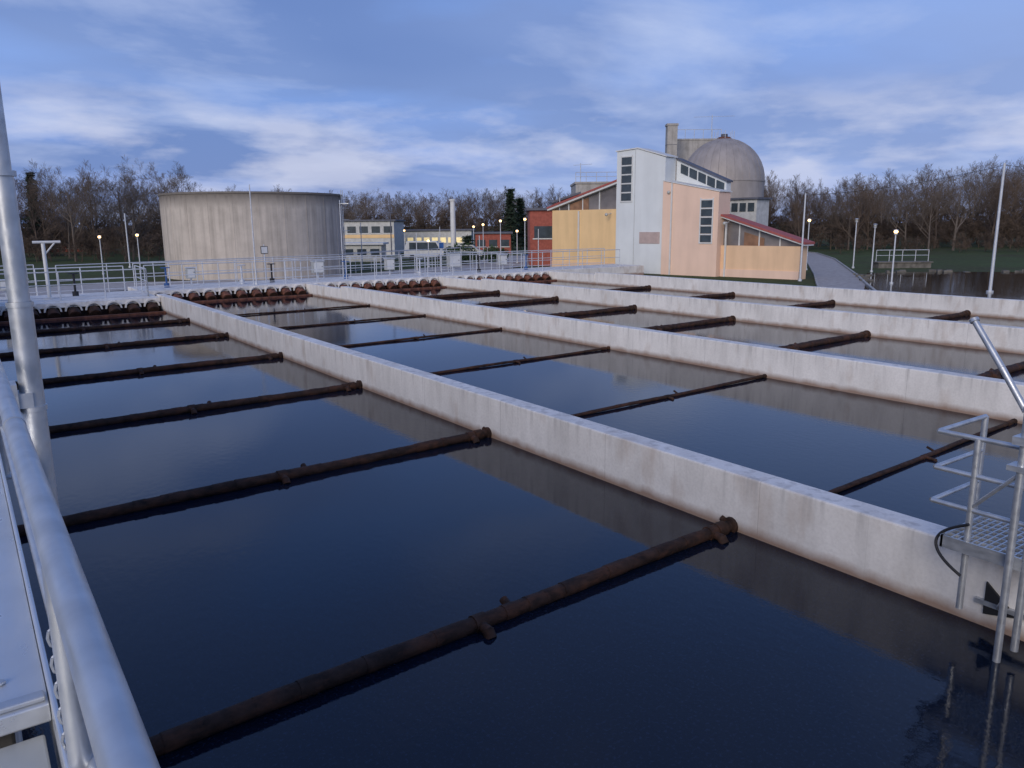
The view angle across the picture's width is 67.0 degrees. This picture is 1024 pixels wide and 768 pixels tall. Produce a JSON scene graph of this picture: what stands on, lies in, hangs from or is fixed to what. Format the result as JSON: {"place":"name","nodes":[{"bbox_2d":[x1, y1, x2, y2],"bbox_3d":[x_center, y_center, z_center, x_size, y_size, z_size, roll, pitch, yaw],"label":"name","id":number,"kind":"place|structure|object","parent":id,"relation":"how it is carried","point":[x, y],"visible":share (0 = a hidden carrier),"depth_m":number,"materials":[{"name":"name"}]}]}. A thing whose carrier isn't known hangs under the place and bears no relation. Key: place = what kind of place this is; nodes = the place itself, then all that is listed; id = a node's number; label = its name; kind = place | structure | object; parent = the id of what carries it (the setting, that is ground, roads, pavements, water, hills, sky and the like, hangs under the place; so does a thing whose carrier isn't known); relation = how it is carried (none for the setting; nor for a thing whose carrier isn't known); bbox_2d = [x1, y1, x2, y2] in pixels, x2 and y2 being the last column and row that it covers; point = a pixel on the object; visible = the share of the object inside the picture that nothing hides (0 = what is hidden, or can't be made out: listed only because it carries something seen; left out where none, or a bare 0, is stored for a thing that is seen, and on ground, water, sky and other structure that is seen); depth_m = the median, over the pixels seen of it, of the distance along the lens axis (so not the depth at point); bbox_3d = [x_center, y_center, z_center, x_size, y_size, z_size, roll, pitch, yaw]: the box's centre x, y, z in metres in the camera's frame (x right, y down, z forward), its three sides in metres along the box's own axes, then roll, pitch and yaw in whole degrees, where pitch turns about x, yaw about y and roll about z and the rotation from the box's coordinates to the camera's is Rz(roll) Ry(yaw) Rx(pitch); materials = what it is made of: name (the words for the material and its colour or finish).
{"place":"outdoors","nodes":[
{"label":"outdoors","id":0,"kind":"place"},
{"bbox_2d":[0,255,529,296],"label":"service road","id":1,"kind":"structure","parent":0,"point":[86,288],"depth_m":49.74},
{"bbox_2d":[0,264,643,304],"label":"concrete walkway","id":2,"kind":"structure","parent":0,"point":[625,269],"depth_m":40.41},
{"bbox_2d":[32,241,59,299],"bbox_3d":[-18.194,-4.481,30.462,0.950,2.280,0.400,-9,14,-35],"label":"hoist davit","id":3,"kind":"object","parent":2,"relation":"on","point":[44,256],"visible":0.87,"depth_m":30.32,"materials":[{"name":"white paint"}]},
{"bbox_2d":[0,265,125,295],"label":"galvanised railing","id":4,"kind":"object","parent":2,"relation":"on","point":[82,290],"visible":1,"depth_m":33.07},
{"bbox_2d":[0,265,148,300],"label":"galvanised railing","id":5,"kind":"object","parent":2,"relation":"on","point":[136,281],"visible":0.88,"depth_m":30.56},
{"bbox_2d":[310,260,323,279],"bbox_3d":[-10.268,-6.023,40.915,0.660,0.990,0.380,-9,14,-35],"label":"control cabinet","id":6,"kind":"object","parent":2,"relation":"on","point":[320,264],"visible":0.96,"depth_m":40.78,"materials":[{"name":"metal"}]},
{"bbox_2d":[132,248,604,286],"bbox_3d":[-5.801,-7.063,45.471,30.215,1.123,0.115,-9,14,-35],"label":"galvanised railing","id":7,"kind":"object","parent":2,"relation":"on","point":[350,265],"visible":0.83,"depth_m":43.01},
{"bbox_2d":[143,249,619,289],"bbox_3d":[-4.698,-6.587,43.112,29.215,1.123,0.115,-9,14,-35],"label":"galvanised railing","id":8,"kind":"object","parent":2,"relation":"on","point":[346,268],"visible":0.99,"depth_m":41.09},
{"bbox_2d":[446,252,461,271],"bbox_3d":[-3.429,-7.155,45.662,0.860,1.190,0.380,-9,14,-35],"label":"control cabinet","id":9,"kind":"object","parent":2,"relation":"on","point":[456,257],"visible":0.93,"depth_m":45.51,"materials":[{"name":"metal"}]},
{"bbox_2d":[343,221,403,254],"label":"walls","id":10,"kind":"structure","parent":0,"point":[398,234],"depth_m":94.36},
{"bbox_2d":[343,226,392,233],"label":"windows","id":11,"kind":"structure","parent":10,"relation":"attached to","point":[374,229],"depth_m":94.11,"materials":[{"name":"black glass"}]},
{"bbox_2d":[345,235,393,237],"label":"band","id":12,"kind":"object","parent":10,"relation":"attached to","point":[367,236],"visible":0.64,"depth_m":94.23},
{"bbox_2d":[405,229,475,247],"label":"long low shed","id":13,"kind":"structure","parent":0,"point":[444,236],"depth_m":108.02,"materials":[{"name":"white paint"}]},
{"bbox_2d":[405,237,462,243],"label":"windows","id":14,"kind":"structure","parent":13,"relation":"in","point":[443,239],"depth_m":108.10,"materials":[{"name":"glass"}]},
{"bbox_2d":[474,232,512,252],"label":"pavilion","id":15,"kind":"structure","parent":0,"point":[492,238],"depth_m":93.39,"materials":[{"name":"red brick"}]},
{"bbox_2d":[477,240,509,246],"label":"windows","id":16,"kind":"structure","parent":15,"relation":"in","point":[504,243],"depth_m":93.46,"materials":[{"name":"grey glass"}]},
{"bbox_2d":[0,281,1023,767],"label":"tank water","id":17,"kind":"structure","parent":0,"point":[740,651],"depth_m":7.70,"materials":[{"name":"liquid"}]},
{"bbox_2d":[0,297,165,323],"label":"overflow weir","id":18,"kind":"object","parent":17,"relation":"in","point":[54,311],"visible":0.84,"depth_m":29.66,"materials":[{"name":"metal"}]},
{"bbox_2d":[0,318,189,336],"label":"scum pipe","id":19,"kind":"object","parent":17,"relation":"on","point":[93,327],"visible":0.91,"depth_m":25.99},
{"bbox_2d":[0,332,228,357],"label":"scum pipe","id":20,"kind":"object","parent":17,"relation":"on","point":[117,344],"visible":0.9,"depth_m":22.09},
{"bbox_2d":[15,352,282,386],"bbox_3d":[-8.495,-0.308,18.029,6.588,0.197,0.373,-9,15,-37],"label":"scum pipe","id":21,"kind":"object","parent":17,"relation":"on","point":[155,368],"visible":0.88,"depth_m":18.17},
{"bbox_2d":[49,380,362,432],"bbox_3d":[-5.708,0.445,14.194,6.589,0.197,0.373,-9,15,-37],"label":"scum pipe","id":22,"kind":"object","parent":17,"relation":"on","point":[210,405],"visible":0.93,"depth_m":14.16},
{"bbox_2d":[149,283,312,302],"bbox_3d":[-13.047,-4.111,36.313,7.140,0.860,1.350,-9,14,-35],"label":"overflow weir","id":23,"kind":"object","parent":17,"relation":"in","point":[217,294],"visible":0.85,"depth_m":36.32,"materials":[{"name":"metal"}]},
{"bbox_2d":[17,427,491,535],"bbox_3d":[-2.921,1.209,10.362,6.588,0.197,0.373,-9,15,-37],"label":"scum pipe","id":24,"kind":"object","parent":17,"relation":"on","point":[284,476],"visible":0.95,"depth_m":10.09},
{"bbox_2d":[234,304,369,315],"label":"scum pipe","id":25,"kind":"object","parent":17,"relation":"on","point":[301,310],"visible":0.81,"depth_m":30.90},
{"bbox_2d":[277,314,425,328],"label":"scum pipe","id":26,"kind":"object","parent":17,"relation":"on","point":[354,320],"visible":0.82,"depth_m":27.09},
{"bbox_2d":[308,276,446,290],"bbox_3d":[-6.925,-5.037,40.581,7.300,0.860,1.350,-9,14,-35],"label":"overflow weir","id":27,"kind":"object","parent":17,"relation":"in","point":[405,283],"visible":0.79,"depth_m":40.86,"materials":[{"name":"metal"}]},
{"bbox_2d":[338,327,501,346],"bbox_3d":[-3.153,-1.310,22.752,7.209,0.143,0.337,-10,15,-38],"label":"scum pipe","id":28,"kind":"object","parent":17,"relation":"on","point":[416,337],"visible":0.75,"depth_m":23.09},
{"bbox_2d":[149,515,737,756],"bbox_3d":[-0.134,1.983,6.531,6.589,0.197,0.373,-9,15,-37],"label":"scum pipe","id":29,"kind":"object","parent":17,"relation":"on","point":[178,737],"visible":0.95,"depth_m":6.07,"materials":[{"name":"metal"}]},
{"bbox_2d":[419,290,499,298],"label":"scum pipe","id":30,"kind":"object","parent":17,"relation":"on","point":[464,294],"visible":0.58,"depth_m":36.80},
{"bbox_2d":[442,271,556,281],"bbox_3d":[-0.689,-5.981,44.927,7.380,0.860,1.350,-9,14,-35],"label":"overflow weir","id":31,"kind":"object","parent":17,"relation":"in","point":[534,276],"visible":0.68,"depth_m":45.44,"materials":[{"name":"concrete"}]},
{"bbox_2d":[476,296,558,305],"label":"scum pipe","id":32,"kind":"object","parent":17,"relation":"on","point":[555,298],"visible":0.58,"depth_m":33.13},
{"bbox_2d":[430,346,609,373],"bbox_3d":[-0.192,-0.494,18.681,7.209,0.139,0.337,-10,15,-38],"label":"scum pipe","id":33,"kind":"object","parent":17,"relation":"on","point":[519,361],"visible":0.84,"depth_m":18.94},
{"bbox_2d":[546,305,636,316],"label":"scum pipe","id":34,"kind":"object","parent":17,"relation":"on","point":[596,311],"visible":0.63,"depth_m":29.21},
{"bbox_2d":[572,374,766,416],"bbox_3d":[2.711,0.311,14.690,7.209,0.140,0.337,-10,15,-38],"label":"scum pipe","id":35,"kind":"object","parent":17,"relation":"on","point":[671,396],"visible":0.81,"depth_m":14.89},
{"bbox_2d":[644,315,735,330],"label":"scum pipe","id":36,"kind":"object","parent":17,"relation":"on","point":[696,323],"visible":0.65,"depth_m":25.39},
{"bbox_2d":[690,292,734,297],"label":"scum pipe","id":37,"kind":"object","parent":17,"relation":"on","point":[718,295],"visible":0.3,"depth_m":35.20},
{"bbox_2d":[788,300,835,307],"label":"scum pipe","id":38,"kind":"object","parent":17,"relation":"on","point":[828,302],"visible":0.31,"depth_m":31.11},
{"bbox_2d":[779,330,870,349],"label":"scum pipe","id":39,"kind":"object","parent":17,"relation":"on","point":[812,343],"visible":0.63,"depth_m":21.45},
{"bbox_2d":[828,418,1017,493],"bbox_3d":[5.585,1.099,10.738,7.209,0.146,0.337,-10,15,-38],"label":"scum pipe","id":40,"kind":"object","parent":17,"relation":"on","point":[903,464],"visible":0.64,"depth_m":10.81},
{"bbox_2d":[926,310,970,319],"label":"scum pipe","id":41,"kind":"object","parent":17,"relation":"on","point":[956,315],"visible":0.36,"depth_m":26.89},
{"bbox_2d":[976,361,1023,378],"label":"scum pipe","id":42,"kind":"object","parent":17,"relation":"on","point":[993,373],"visible":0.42,"depth_m":16.79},
{"bbox_2d":[0,222,1023,292],"bbox_3d":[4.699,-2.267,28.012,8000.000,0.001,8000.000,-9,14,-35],"label":"ground","id":43,"kind":"structure","parent":0,"point":[944,256],"depth_m":71.48,"materials":[{"name":"green plant"}]},
{"bbox_2d":[0,453,70,767],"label":"raised walkway","id":44,"kind":"structure","parent":43,"relation":"on","point":[28,698],"depth_m":1.62,"materials":[{"name":"metal"}]},
{"bbox_2d":[0,85,59,509],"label":"lamp post","id":45,"kind":"object","parent":44,"relation":"on","point":[29,394],"visible":0.81,"depth_m":3.04,"materials":[{"name":"metal"}]},
{"bbox_2d":[0,360,159,767],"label":"walkway handrail","id":46,"kind":"object","parent":44,"relation":"attached to","point":[103,726],"visible":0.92,"depth_m":1.10,"materials":[{"name":"metal"}]},
{"bbox_2d":[46,629,65,748],"bbox_3d":[-0.759,0.597,1.321,0.018,0.447,0.019,1,12,9],"label":"safety chain","id":47,"kind":"object","parent":46,"relation":"hanging from","point":[56,693],"visible":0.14,"depth_m":1.30,"materials":[{"name":"metal"}]},
{"bbox_2d":[21,172,52,255],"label":"conifer tree","id":48,"kind":"object","parent":43,"relation":"on","point":[28,182],"visible":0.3,"depth_m":100.85,"materials":[{"name":"green plant"}]},
{"bbox_2d":[22,161,103,261],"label":"bare tree","id":49,"kind":"object","parent":43,"relation":"on","point":[76,199],"visible":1,"depth_m":81.19,"materials":[{"name":"brown plant"}]},
{"bbox_2d":[73,161,145,259],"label":"bare tree","id":50,"kind":"object","parent":43,"relation":"on","point":[118,202],"visible":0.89,"depth_m":84.68,"materials":[{"name":"brown plant"}]},
{"bbox_2d":[158,191,344,279],"bbox_3d":[-18.824,-10.945,56.931,12.720,5.750,12.720,-9,14,-35],"label":"round concrete tank","id":51,"kind":"object","parent":43,"relation":"on","point":[199,226],"visible":0.92,"depth_m":51.46,"materials":[{"name":"concrete"}]},
{"bbox_2d":[340,190,350,257],"bbox_3d":[-12.181,-11.691,56.732,0.700,4.915,0.900,0,12,0],"label":"tank ladder","id":52,"kind":"object","parent":51,"relation":"attached to","point":[343,219],"visible":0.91,"depth_m":56.57,"materials":[{"name":"metal"}]},
{"bbox_2d":[55,247,460,293],"bbox_3d":[-12.140,-7.539,50.081,2.800,1.724,32.061,7,14,34],"label":"galvanised railing","id":53,"kind":"object","parent":43,"relation":"on","point":[107,278],"visible":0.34,"depth_m":44.91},
{"bbox_2d":[305,283,340,300],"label":"concrete channel wall","id":54,"kind":"structure","parent":43,"relation":"on","point":[325,291],"depth_m":36.65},
{"bbox_2d":[344,242,388,261],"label":"site cabin","id":55,"kind":"object","parent":43,"relation":"on","point":[367,247],"visible":0.61,"depth_m":76.90,"materials":[{"name":"metal"}]},
{"bbox_2d":[344,247,487,272],"bbox_3d":[-9.516,-9.933,62.139,1.646,1.524,23.518,7,14,34],"label":"galvanised railing","id":56,"kind":"object","parent":43,"relation":"on","point":[355,261],"visible":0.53,"depth_m":63.94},
{"bbox_2d":[274,186,570,230],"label":"distant trees","id":57,"kind":"object","parent":43,"relation":"on","point":[361,210],"visible":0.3,"depth_m":183.96,"materials":[{"name":"brown plant"}]},
{"bbox_2d":[404,241,445,259],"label":"parked van","id":58,"kind":"object","parent":43,"relation":"on","point":[411,245],"visible":0.38,"depth_m":77.98,"materials":[{"name":"white paint"}]},
{"bbox_2d":[449,199,455,250],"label":"white chimney stack","id":59,"kind":"object","parent":43,"relation":"on","point":[452,221],"visible":0.83,"depth_m":70.30,"materials":[{"name":"paint"}]},
{"bbox_2d":[438,276,480,290],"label":"concrete channel wall","id":60,"kind":"structure","parent":43,"relation":"on","point":[463,283],"depth_m":40.95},
{"bbox_2d":[442,241,478,264],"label":"evergreen bush","id":61,"kind":"object","parent":43,"relation":"on","point":[465,257],"visible":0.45,"depth_m":68.67,"materials":[{"name":"green plant"}]},
{"bbox_2d":[480,244,509,261],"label":"evergreen bush","id":62,"kind":"object","parent":43,"relation":"on","point":[495,250],"visible":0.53,"depth_m":72.62,"materials":[{"name":"green plant"}]},
{"bbox_2d":[0,199,1023,262],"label":"undergrowth shrubs","id":63,"kind":"object","parent":43,"relation":"on","point":[945,231],"visible":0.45,"depth_m":100.71,"materials":[{"name":"brown plant"}]},
{"bbox_2d":[498,188,527,249],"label":"conifer tree","id":64,"kind":"object","parent":43,"relation":"on","point":[510,205],"visible":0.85,"depth_m":109.12,"materials":[{"name":"green plant"}]},
{"bbox_2d":[15,154,1023,260],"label":"woodland trees","id":65,"kind":"object","parent":43,"relation":"on","point":[881,201],"visible":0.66,"depth_m":99.97,"materials":[{"name":"brown plant"}]},
{"bbox_2d":[512,198,527,248],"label":"conifer tree","id":66,"kind":"object","parent":43,"relation":"on","point":[521,207],"visible":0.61,"depth_m":113.16,"materials":[{"name":"green plant"}]},
{"bbox_2d":[528,210,551,265],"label":"walls","id":67,"kind":"structure","parent":43,"relation":"on","point":[539,217],"depth_m":65.94,"materials":[{"name":"red brick"}]},
{"bbox_2d":[533,226,551,238],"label":"windows","id":68,"kind":"structure","parent":67,"relation":"attached to","point":[545,232],"depth_m":65.73,"materials":[{"name":"grey glass"}]},
{"bbox_2d":[548,271,594,283],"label":"concrete channel wall","id":69,"kind":"structure","parent":43,"relation":"on","point":[573,277],"depth_m":45.34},
{"bbox_2d":[552,209,615,262],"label":"wing wall","id":70,"kind":"structure","parent":43,"relation":"on","point":[597,228],"depth_m":58.89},
{"bbox_2d":[556,186,615,209],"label":"wing glazing","id":71,"kind":"structure","parent":70,"relation":"on","point":[607,198],"depth_m":57.47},
{"bbox_2d":[547,179,616,210],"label":"roof","id":72,"kind":"structure","parent":71,"relation":"on","point":[554,207],"depth_m":58.33,"materials":[{"name":"white paint"}]},
{"bbox_2d":[568,185,616,209],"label":"glazing posts","id":73,"kind":"object","parent":70,"relation":"on","point":[583,204],"visible":0.81,"depth_m":58.87,"materials":[{"name":"metal"}]},
{"bbox_2d":[156,294,1023,640],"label":"concrete tank wall","id":74,"kind":"structure","parent":43,"relation":"on","point":[896,552],"depth_m":8.93,"materials":[{"name":"concrete"}]},
{"bbox_2d":[929,316,1023,662],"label":"access platform","id":75,"kind":"structure","parent":74,"relation":"attached to","point":[1000,546],"depth_m":5.97,"materials":[{"name":"metal"}]},
{"bbox_2d":[934,523,969,576],"bbox_3d":[3.498,1.285,6.183,0.086,0.441,0.266,-6,13,-24],"label":"rubber hose","id":76,"kind":"object","parent":75,"relation":"attached to","point":[955,571],"visible":1,"depth_m":6.20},
{"bbox_2d":[615,149,675,273],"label":"tower","id":77,"kind":"structure","parent":43,"relation":"on","point":[652,172],"depth_m":54.51,"materials":[{"name":"white paint"}]},
{"bbox_2d":[620,154,632,201],"bbox_3d":[8.147,-14.614,55.074,0.058,3.250,1.050,-12,16,-44],"label":"tower window frame","id":78,"kind":"object","parent":77,"relation":"attached to","point":[621,175],"visible":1,"depth_m":55.04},
{"bbox_2d":[621,157,631,200],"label":"tower windows","id":79,"kind":"structure","parent":78,"relation":"in","point":[626,179],"depth_m":55.06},
{"bbox_2d":[616,147,677,157],"bbox_3d":[9.442,-16.205,54.395,1.420,0.780,4.300,-12,16,-44],"label":"tower cap","id":80,"kind":"object","parent":77,"relation":"on","point":[657,152],"visible":0.8,"depth_m":53.68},
{"bbox_2d":[665,123,678,180],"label":"concrete chimney","id":81,"kind":"object","parent":43,"relation":"on","point":[671,139],"visible":0.36,"depth_m":84.86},
{"bbox_2d":[552,261,798,279],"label":"plinth","id":82,"kind":"structure","parent":43,"relation":"on","point":[791,275],"depth_m":49.90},
{"bbox_2d":[341,286,1023,423],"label":"concrete tank wall","id":83,"kind":"structure","parent":43,"relation":"on","point":[992,398],"depth_m":17.09,"materials":[{"name":"concrete"}]},
{"bbox_2d":[661,181,730,276],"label":"salmon block","id":84,"kind":"structure","parent":43,"relation":"on","point":[690,256],"depth_m":51.94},
{"bbox_2d":[663,180,732,191],"bbox_3d":[12.422,-13.281,51.895,1.600,0.930,4.378,-12,16,-44],"label":"salmon cap","id":85,"kind":"object","parent":84,"relation":"on","point":[699,186],"visible":1,"depth_m":51.49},
{"bbox_2d":[698,198,713,243],"bbox_3d":[12.787,-10.741,50.943,0.068,2.950,1.000,-12,16,-44],"label":"salmon window frame","id":86,"kind":"object","parent":84,"relation":"attached to","point":[700,217],"visible":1,"depth_m":50.91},
{"bbox_2d":[700,200,712,241],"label":"salmon windows","id":87,"kind":"structure","parent":86,"relation":"in","point":[706,221],"depth_m":50.95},
{"bbox_2d":[676,160,730,190],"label":"block","id":88,"kind":"structure","parent":43,"relation":"on","point":[680,177],"depth_m":52.91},
{"bbox_2d":[681,164,723,189],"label":"windows","id":89,"kind":"structure","parent":88,"relation":"attached to","point":[702,177],"depth_m":52.41,"materials":[{"name":"black glass"}]},
{"bbox_2d":[676,158,732,181],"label":"roof","id":90,"kind":"structure","parent":88,"relation":"on","point":[704,170],"depth_m":52.35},
{"bbox_2d":[481,278,1023,353],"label":"concrete tank wall","id":91,"kind":"structure","parent":43,"relation":"on","point":[1007,339],"depth_m":24.81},
{"bbox_2d":[720,245,807,278],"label":"wing wall","id":92,"kind":"structure","parent":43,"relation":"on","point":[776,258],"depth_m":49.06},
{"bbox_2d":[738,224,780,245],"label":"glazing posts","id":93,"kind":"object","parent":92,"relation":"on","point":[751,240],"visible":0.91,"depth_m":49.73,"materials":[{"name":"white paint"}]},
{"bbox_2d":[723,219,800,245],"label":"wing glazing","id":94,"kind":"structure","parent":92,"relation":"on","point":[733,234],"depth_m":50.06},
{"bbox_2d":[721,214,814,245],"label":"roof","id":95,"kind":"structure","parent":94,"relation":"on","point":[768,229],"depth_m":48.82,"materials":[{"name":"white paint"}]},
{"bbox_2d":[798,193,805,280],"bbox_3d":[17.366,-8.736,46.216,0.237,5.150,0.237,-9,14,-35],"label":"light mast","id":96,"kind":"object","parent":43,"relation":"on","point":[799,279],"visible":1,"depth_m":46.22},
{"bbox_2d":[595,272,1023,319],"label":"concrete tank wall","id":97,"kind":"structure","parent":43,"relation":"on","point":[988,307],"depth_m":31.82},
{"bbox_2d":[819,182,869,249],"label":"bare tree","id":98,"kind":"object","parent":43,"relation":"on","point":[839,214],"visible":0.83,"depth_m":98.05,"materials":[{"name":"brown plant"}]},
{"bbox_2d":[871,249,933,267],"bbox_3d":[29.922,-9.604,59.330,4.200,1.375,1.200,0,12,0],"label":"pond outfall","id":99,"kind":"object","parent":43,"relation":"on","point":[903,264],"visible":0.99,"depth_m":58.95,"materials":[{"name":"stone"}]},
{"bbox_2d":[853,269,1023,280],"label":"pond bank stones","id":100,"kind":"object","parent":43,"relation":"on","point":[865,277],"visible":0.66,"depth_m":52.95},
{"bbox_2d":[986,163,1005,292],"bbox_3d":[23.386,-7.466,37.299,0.316,6.150,0.316,-9,14,-35],"label":"light mast","id":101,"kind":"object","parent":43,"relation":"on","point":[989,290],"visible":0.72,"depth_m":37.31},
{"bbox_2d":[0,0,1023,226],"label":"sky","id":102,"kind":"structure","parent":0,"point":[320,96],"materials":[{"name":"blue"}]},
{"bbox_2d":[570,163,616,194],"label":"concrete service block","id":103,"kind":"structure","parent":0,"point":[577,187],"depth_m":75.66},
{"bbox_2d":[577,183,727,276],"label":"downpipes","id":104,"kind":"object","parent":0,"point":[725,246],"visible":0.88,"depth_m":52.73,"materials":[{"name":"metal"}]},
{"bbox_2d":[676,115,721,173],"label":"concrete stair tower","id":105,"kind":"structure","parent":0,"point":[686,148],"depth_m":88.34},
{"bbox_2d":[688,130,764,197],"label":"digester dome","id":106,"kind":"structure","parent":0,"point":[738,163],"depth_m":78.79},
{"bbox_2d":[730,197,772,225],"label":"block","id":107,"kind":"structure","parent":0,"point":[759,213],"depth_m":60.12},
{"bbox_2d":[731,203,753,211],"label":"windows","id":108,"kind":"structure","parent":107,"relation":"attached to","point":[734,207],"depth_m":60.26,"materials":[{"name":"black glass"}]},
{"bbox_2d":[807,252,875,289],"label":"gravel path","id":109,"kind":"structure","parent":0,"point":[828,271],"depth_m":52.27,"materials":[{"name":"stone"}]},
{"bbox_2d":[864,272,1023,299],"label":"pond water","id":110,"kind":"structure","parent":0,"point":[1007,285],"depth_m":43.33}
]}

